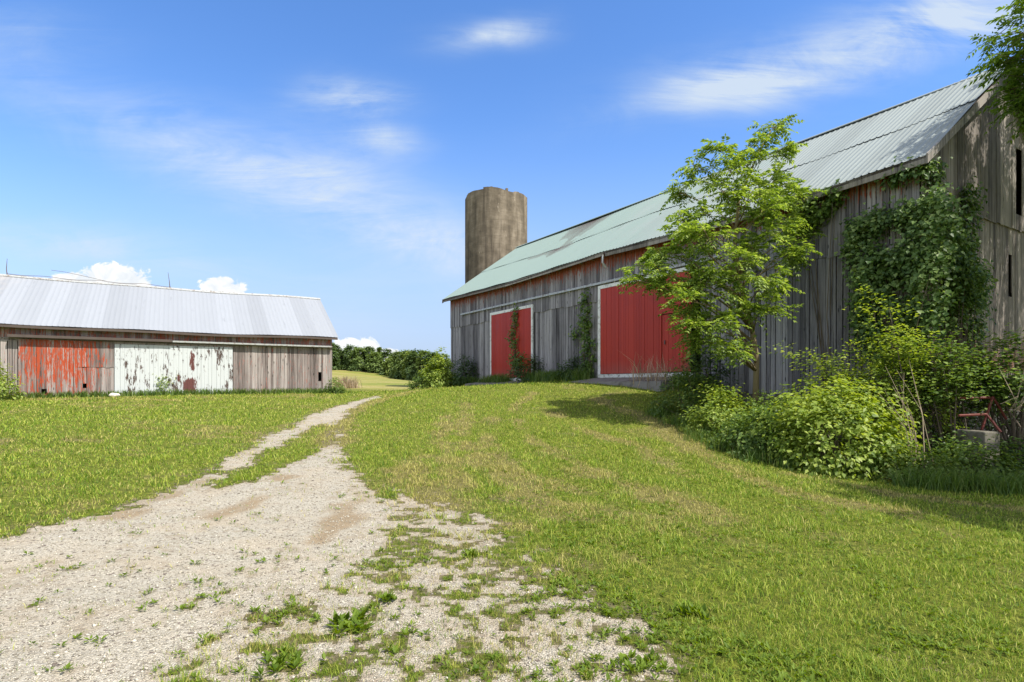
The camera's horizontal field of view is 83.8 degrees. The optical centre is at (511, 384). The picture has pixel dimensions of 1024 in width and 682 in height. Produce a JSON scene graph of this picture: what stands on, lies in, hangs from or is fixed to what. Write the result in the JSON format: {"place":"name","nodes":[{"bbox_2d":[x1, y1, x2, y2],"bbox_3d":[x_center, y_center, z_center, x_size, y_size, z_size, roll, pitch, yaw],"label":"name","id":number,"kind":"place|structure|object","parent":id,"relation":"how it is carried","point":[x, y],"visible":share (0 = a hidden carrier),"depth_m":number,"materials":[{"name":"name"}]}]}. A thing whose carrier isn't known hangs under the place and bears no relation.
{"place":"outdoors","nodes":[
{"label":"outdoors","id":0,"kind":"place"},
{"bbox_2d":[1,387,351,398],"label":"tall grass","id":1,"kind":"structure","parent":0,"point":[158,393],"depth_m":27.49,"materials":[{"name":"green plant"}]},
{"bbox_2d":[0,396,680,681],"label":"gravel drive","id":2,"kind":"structure","parent":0,"point":[330,416],"depth_m":4.51,"materials":[{"name":"stone"}]},
{"bbox_2d":[250,645,308,677],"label":"weed clump","id":3,"kind":"object","parent":2,"relation":"on","point":[279,660],"visible":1,"depth_m":3.20,"materials":[{"name":"green plant"}]},
{"bbox_2d":[325,605,376,634],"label":"weed clump","id":4,"kind":"object","parent":2,"relation":"on","point":[357,615],"visible":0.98,"depth_m":3.70,"materials":[{"name":"green plant"}]},
{"bbox_2d":[0,435,712,681],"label":"gravel stones","id":5,"kind":"object","parent":2,"relation":"on","point":[183,637],"visible":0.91,"depth_m":4.17,"materials":[{"name":"beige gravel"}]},
{"bbox_2d":[379,591,396,602],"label":"weed clump","id":6,"kind":"object","parent":2,"relation":"on","point":[386,597],"visible":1,"depth_m":4.14,"materials":[{"name":"green plant"}]},
{"bbox_2d":[461,548,476,556],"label":"weed clump","id":7,"kind":"object","parent":2,"relation":"on","point":[468,551],"visible":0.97,"depth_m":5.26,"materials":[{"name":"green plant"}]},
{"bbox_2d":[332,370,418,389],"bbox_3d":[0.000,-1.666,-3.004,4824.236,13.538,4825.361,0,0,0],"label":"field","id":8,"kind":"structure","parent":0,"point":[368,380],"depth_m":79.78,"materials":[{"name":"plant"}]},
{"bbox_2d":[332,342,340,369],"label":"tree","id":9,"kind":"object","parent":8,"relation":"on","point":[334,356],"visible":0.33,"depth_m":195.14,"materials":[{"name":"green plant"}]},
{"bbox_2d":[332,344,344,368],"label":"tree","id":10,"kind":"object","parent":8,"relation":"on","point":[339,351],"visible":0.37,"depth_m":198.86,"materials":[{"name":"green plant"}]},
{"bbox_2d":[338,363,351,369],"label":"hedge bush","id":11,"kind":"object","parent":8,"relation":"on","point":[345,367],"visible":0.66,"depth_m":196.18,"materials":[{"name":"green plant"}]},
{"bbox_2d":[332,375,362,387],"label":"dry weeds","id":12,"kind":"object","parent":8,"relation":"on","point":[348,383],"visible":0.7,"depth_m":45.11,"materials":[{"name":"beige plant"}]},
{"bbox_2d":[341,343,359,369],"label":"tree","id":13,"kind":"object","parent":8,"relation":"on","point":[347,350],"visible":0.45,"depth_m":197.84,"materials":[{"name":"green plant"}]},
{"bbox_2d":[347,362,362,371],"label":"hedge bush","id":14,"kind":"object","parent":8,"relation":"on","point":[355,367],"visible":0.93,"depth_m":192.37,"materials":[{"name":"green plant"}]},
{"bbox_2d":[347,347,368,370],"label":"tree","id":15,"kind":"object","parent":8,"relation":"on","point":[358,359],"visible":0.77,"depth_m":194.26,"materials":[{"name":"green plant"}]},
{"bbox_2d":[358,345,376,370],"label":"tree","id":16,"kind":"object","parent":8,"relation":"on","point":[369,349],"visible":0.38,"depth_m":196.68,"materials":[{"name":"green plant"}]},
{"bbox_2d":[362,351,383,372],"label":"tree","id":17,"kind":"object","parent":8,"relation":"on","point":[369,362],"visible":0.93,"depth_m":190.50,"materials":[{"name":"green plant"}]},
{"bbox_2d":[376,368,389,375],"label":"hedge bush","id":18,"kind":"object","parent":8,"relation":"on","point":[381,373],"visible":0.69,"depth_m":185.12,"materials":[{"name":"green plant"}]},
{"bbox_2d":[381,356,391,375],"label":"tree","id":19,"kind":"object","parent":8,"relation":"on","point":[386,365],"visible":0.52,"depth_m":184.37,"materials":[{"name":"green plant"}]},
{"bbox_2d":[379,348,393,372],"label":"tree","id":20,"kind":"object","parent":8,"relation":"on","point":[384,354],"visible":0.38,"depth_m":193.91,"materials":[{"name":"green plant"}]},
{"bbox_2d":[388,350,403,377],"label":"tree","id":21,"kind":"object","parent":8,"relation":"on","point":[396,354],"visible":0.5,"depth_m":176.33,"materials":[{"name":"green plant"}]},
{"bbox_2d":[394,372,404,379],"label":"hedge bush","id":22,"kind":"object","parent":8,"relation":"on","point":[399,375],"visible":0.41,"depth_m":169.73,"materials":[{"name":"green plant"}]},
{"bbox_2d":[393,349,408,379],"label":"tree","id":23,"kind":"object","parent":8,"relation":"on","point":[398,366],"visible":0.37,"depth_m":171.16,"materials":[{"name":"green plant"}]},
{"bbox_2d":[399,350,414,379],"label":"tree","id":24,"kind":"object","parent":8,"relation":"on","point":[405,360],"visible":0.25,"depth_m":167.13,"materials":[{"name":"green plant"}]},
{"bbox_2d":[402,348,423,380],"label":"tree","id":25,"kind":"object","parent":8,"relation":"on","point":[410,364],"visible":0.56,"depth_m":163.24,"materials":[{"name":"green plant"}]},
{"bbox_2d":[412,349,431,378],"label":"tree","id":26,"kind":"object","parent":8,"relation":"on","point":[418,363],"visible":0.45,"depth_m":160.37,"materials":[{"name":"green plant"}]},
{"bbox_2d":[420,351,440,374],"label":"tree","id":27,"kind":"object","parent":8,"relation":"on","point":[432,356],"visible":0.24,"depth_m":158.68,"materials":[{"name":"green plant"}]},
{"bbox_2d":[431,352,450,377],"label":"tree","id":28,"kind":"object","parent":8,"relation":"on","point":[447,356],"visible":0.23,"depth_m":157.01,"materials":[{"name":"green plant"}]},
{"bbox_2d":[0,378,1023,681],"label":"lawn","id":29,"kind":"structure","parent":0,"point":[512,545],"depth_m":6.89,"materials":[{"name":"plant"}]},
{"bbox_2d":[0,357,30,400],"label":"shrub","id":30,"kind":"object","parent":29,"relation":"on","point":[3,389],"visible":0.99,"depth_m":23.65,"materials":[{"name":"green plant"}]},
{"bbox_2d":[109,393,119,396],"bbox_3d":[-18.248,0.482,26.209,0.465,0.234,0.315,0,0,0],"label":"stone","id":31,"kind":"object","parent":29,"relation":"on","point":[113,394],"visible":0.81,"depth_m":26.10,"materials":[{"name":"white stone"}]},
{"bbox_2d":[146,374,177,392],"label":"weed plant","id":32,"kind":"object","parent":29,"relation":"on","point":[161,383],"visible":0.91,"depth_m":27.42,"materials":[{"name":"green plant"}]},
{"bbox_2d":[0,263,337,396],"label":"drive shed","id":33,"kind":"structure","parent":29,"relation":"on","point":[60,335],"depth_m":28.16,"materials":[{"name":"white wood"}]},
{"bbox_2d":[18,339,113,396],"bbox_3d":[-20.016,-0.656,25.721,3.422,2.689,0.057,0,0,-30],"label":"sliding door","id":34,"kind":"structure","parent":33,"relation":"in","point":[36,358],"depth_m":25.64,"materials":[{"name":"red wood"}]},
{"bbox_2d":[115,344,232,393],"bbox_3d":[-16.362,-0.608,27.822,4.952,2.585,0.038,0,0,-30],"label":"sliding door","id":35,"kind":"structure","parent":33,"relation":"in","point":[136,368],"depth_m":27.71,"materials":[{"name":"white wood"}]},
{"bbox_2d":[320,377,348,393],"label":"shrub","id":36,"kind":"object","parent":29,"relation":"on","point":[336,390],"visible":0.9,"depth_m":31.02,"materials":[{"name":"green plant"}]},
{"bbox_2d":[405,371,440,389],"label":"shrub","id":37,"kind":"object","parent":29,"relation":"on","point":[412,386],"visible":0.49,"depth_m":34.94,"materials":[{"name":"green plant"}]},
{"bbox_2d":[418,347,457,388],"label":"shrub","id":38,"kind":"object","parent":29,"relation":"on","point":[438,374],"visible":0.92,"depth_m":33.98,"materials":[{"name":"green plant"}]},
{"bbox_2d":[445,354,480,384],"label":"shrub","id":39,"kind":"object","parent":29,"relation":"on","point":[465,369],"visible":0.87,"depth_m":33.26,"materials":[{"name":"green plant"}]},
{"bbox_2d":[465,186,526,283],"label":"silo","id":40,"kind":"object","parent":29,"relation":"on","point":[495,224],"visible":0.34,"depth_m":44.06,"materials":[{"name":"concrete"}]},
{"bbox_2d":[505,354,544,381],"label":"shrub","id":41,"kind":"object","parent":29,"relation":"on","point":[519,375],"visible":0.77,"depth_m":28.02,"materials":[{"name":"green plant"}]},
{"bbox_2d":[544,353,595,380],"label":"shrub","id":42,"kind":"object","parent":29,"relation":"on","point":[569,367],"visible":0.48,"depth_m":25.22,"materials":[{"name":"green plant"}]},
{"bbox_2d":[626,352,671,387],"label":"dry weeds","id":43,"kind":"object","parent":29,"relation":"on","point":[647,377],"visible":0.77,"depth_m":20.38,"materials":[{"name":"grey plant"}]},
{"bbox_2d":[609,647,689,676],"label":"weed clump","id":44,"kind":"object","parent":29,"relation":"on","point":[641,663],"visible":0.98,"depth_m":3.21,"materials":[{"name":"green plant"}]},
{"bbox_2d":[641,352,738,423],"bbox_3d":[5.095,0.184,16.924,2.698,2.302,2.570,0,0,0],"label":"shrub","id":45,"kind":"object","parent":29,"relation":"on","point":[691,402],"visible":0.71,"depth_m":16.68,"materials":[{"name":"green plant"}]},
{"bbox_2d":[670,598,709,619],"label":"weed clump","id":46,"kind":"object","parent":29,"relation":"on","point":[695,610],"visible":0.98,"depth_m":4.01,"materials":[{"name":"green plant"}]},
{"bbox_2d":[679,335,742,397],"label":"shrub","id":47,"kind":"object","parent":29,"relation":"on","point":[709,365],"visible":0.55,"depth_m":18.50,"materials":[{"name":"green plant"}]},
{"bbox_2d":[678,378,759,442],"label":"shrub","id":48,"kind":"object","parent":29,"relation":"on","point":[723,401],"visible":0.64,"depth_m":14.79,"materials":[{"name":"green plant"}]},
{"bbox_2d":[616,114,827,420],"bbox_3d":[6.005,-3.229,16.033,6.181,8.989,3.539,0,0,0],"label":"young tree","id":49,"kind":"object","parent":29,"relation":"on","point":[779,197],"visible":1,"depth_m":15.63,"materials":[{"name":"green plant"}]},
{"bbox_2d":[442,57,1023,459],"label":"barn","id":50,"kind":"structure","parent":29,"relation":"on","point":[543,283],"depth_m":18.59,"materials":[{"name":"grey wood"}]},
{"bbox_2d":[490,304,533,380],"bbox_3d":[-0.075,-2.115,30.254,0.130,3.810,4.200,0,0,-33],"label":"sliding door","id":51,"kind":"structure","parent":50,"relation":"in","point":[500,321],"depth_m":30.39,"materials":[{"name":"red paint"}]},
{"bbox_2d":[504,303,525,377],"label":"creeper","id":52,"kind":"object","parent":50,"relation":"attached to","point":[514,361],"visible":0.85,"depth_m":29.67,"materials":[{"name":"green plant"}]},
{"bbox_2d":[568,288,597,377],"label":"creeper","id":53,"kind":"object","parent":50,"relation":"attached to","point":[585,325],"visible":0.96,"depth_m":24.80,"materials":[{"name":"green plant"}]},
{"bbox_2d":[598,267,694,377],"bbox_3d":[5.040,-2.245,22.218,0.150,3.910,5.050,0,0,-33],"label":"sliding door","id":54,"kind":"structure","parent":50,"relation":"in","point":[628,324],"depth_m":22.48,"materials":[{"name":"red paint"}]},
{"bbox_2d":[793,178,849,436],"bbox_3d":[8.630,-2.109,16.205,1.015,7.198,1.857,0,0,-38],"label":"creeper","id":55,"kind":"object","parent":50,"relation":"attached to","point":[835,197],"visible":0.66,"depth_m":16.03,"materials":[{"name":"green plant"}]},
{"bbox_2d":[834,156,972,452],"bbox_3d":[9.650,-1.990,14.383,1.458,7.620,3.056,0,0,-32],"label":"creeper","id":56,"kind":"object","parent":50,"relation":"attached to","point":[873,271],"visible":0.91,"depth_m":14.18,"materials":[{"name":"green plant"}]},
{"bbox_2d":[917,156,998,440],"bbox_3d":[11.800,-1.928,14.819,3.795,7.852,1.422,0,0,-35],"label":"creeper","id":57,"kind":"object","parent":50,"relation":"attached to","point":[971,278],"visible":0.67,"depth_m":14.71,"materials":[{"name":"green plant"}]},
{"bbox_2d":[701,403,813,462],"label":"shrub","id":58,"kind":"object","parent":29,"relation":"on","point":[738,435],"visible":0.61,"depth_m":12.97,"materials":[{"name":"green plant"}]},
{"bbox_2d":[722,390,817,448],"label":"shrub","id":59,"kind":"object","parent":29,"relation":"on","point":[760,400],"visible":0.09,"depth_m":14.56,"materials":[{"name":"green plant"}]},
{"bbox_2d":[745,374,922,480],"bbox_3d":[6.938,0.959,12.368,3.049,2.415,3.166,0,0,43],"label":"shrub","id":60,"kind":"object","parent":29,"relation":"on","point":[818,416],"visible":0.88,"depth_m":11.87,"materials":[{"name":"green plant"}]},
{"bbox_2d":[765,339,923,454],"bbox_3d":[8.011,0.344,14.366,3.486,3.036,2.923,0,0,-11],"label":"shrub","id":61,"kind":"object","parent":29,"relation":"on","point":[845,372],"visible":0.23,"depth_m":14.07,"materials":[{"name":"green plant"}]},
{"bbox_2d":[835,283,976,455],"bbox_3d":[9.098,-0.200,13.289,2.793,4.390,2.239,0,0,36],"label":"shrub","id":62,"kind":"object","parent":29,"relation":"on","point":[906,353],"visible":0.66,"depth_m":13.16,"materials":[{"name":"green plant"}]},
{"bbox_2d":[845,432,969,486],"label":"shrub","id":63,"kind":"object","parent":29,"relation":"on","point":[891,469],"visible":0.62,"depth_m":11.26,"materials":[{"name":"green plant"}]},
{"bbox_2d":[883,361,933,473],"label":"dead branches","id":64,"kind":"object","parent":29,"relation":"on","point":[903,403],"visible":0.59,"depth_m":11.87,"materials":[{"name":"brown wood"}]},
{"bbox_2d":[905,424,993,474],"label":"shrub","id":65,"kind":"object","parent":29,"relation":"on","point":[944,439],"visible":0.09,"depth_m":12.46,"materials":[{"name":"green plant"}]},
{"bbox_2d":[886,321,1021,458],"bbox_3d":[10.178,0.320,13.035,2.719,3.558,2.346,0,0,0],"label":"shrub","id":66,"kind":"object","parent":29,"relation":"on","point":[948,382],"visible":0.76,"depth_m":12.74,"materials":[{"name":"green plant"}]},
{"bbox_2d":[916,424,1023,484],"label":"shrub","id":67,"kind":"object","parent":29,"relation":"on","point":[992,468],"visible":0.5,"depth_m":11.38,"materials":[{"name":"green plant"}]},
{"bbox_2d":[917,370,1023,457],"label":"shrub","id":68,"kind":"object","parent":29,"relation":"on","point":[978,424],"visible":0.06,"depth_m":14.41,"materials":[{"name":"green plant"}]},
{"bbox_2d":[956,429,999,477],"bbox_3d":[10.123,1.667,12.394,0.603,1.388,0.573,0,0,-23],"label":"concrete block","id":69,"kind":"object","parent":29,"relation":"on","point":[971,433],"depth_m":12.19,"materials":[{"name":"grey concrete"}]},
{"bbox_2d":[958,396,1006,432],"bbox_3d":[10.194,0.637,12.311,1.318,0.778,0.316,0,0,-5],"label":"iron frame","id":70,"kind":"object","parent":69,"relation":"on","point":[986,414],"visible":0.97,"depth_m":12.38,"materials":[{"name":"red metal"}]},
{"bbox_2d":[942,323,1023,469],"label":"shrub","id":71,"kind":"object","parent":29,"relation":"on","point":[1014,425],"visible":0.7,"depth_m":12.72,"materials":[{"name":"green plant"}]},
{"bbox_2d":[999,368,1023,411],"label":"dead branches","id":72,"kind":"object","parent":71,"relation":"attached to","point":[1014,405],"visible":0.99,"depth_m":12.16,"materials":[{"name":"wood"}]},
{"bbox_2d":[963,0,1023,143],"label":"overhanging tree","id":73,"kind":"object","parent":29,"relation":"on","point":[1010,64],"visible":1,"depth_m":13.76,"materials":[{"name":"green plant"}]},
{"bbox_2d":[1000,435,1023,477],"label":"shrub","id":74,"kind":"object","parent":29,"relation":"on","point":[1010,443],"visible":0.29,"depth_m":12.19,"materials":[{"name":"green plant"}]},
{"bbox_2d":[0,0,1023,360],"label":"sky","id":75,"kind":"structure","parent":0,"point":[333,152],"materials":[{"name":"blue"}]},
{"bbox_2d":[440,367,732,394],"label":"tall grass","id":76,"kind":"structure","parent":0,"point":[541,375],"depth_m":26.44,"materials":[{"name":"green plant"}]},
{"bbox_2d":[642,401,883,477],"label":"tall grass","id":77,"kind":"structure","parent":0,"point":[751,457],"depth_m":13.34,"materials":[{"name":"green plant"}]},
{"bbox_2d":[854,457,1023,499],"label":"tall grass","id":78,"kind":"structure","parent":0,"point":[1007,486],"depth_m":10.43,"materials":[{"name":"green plant"}]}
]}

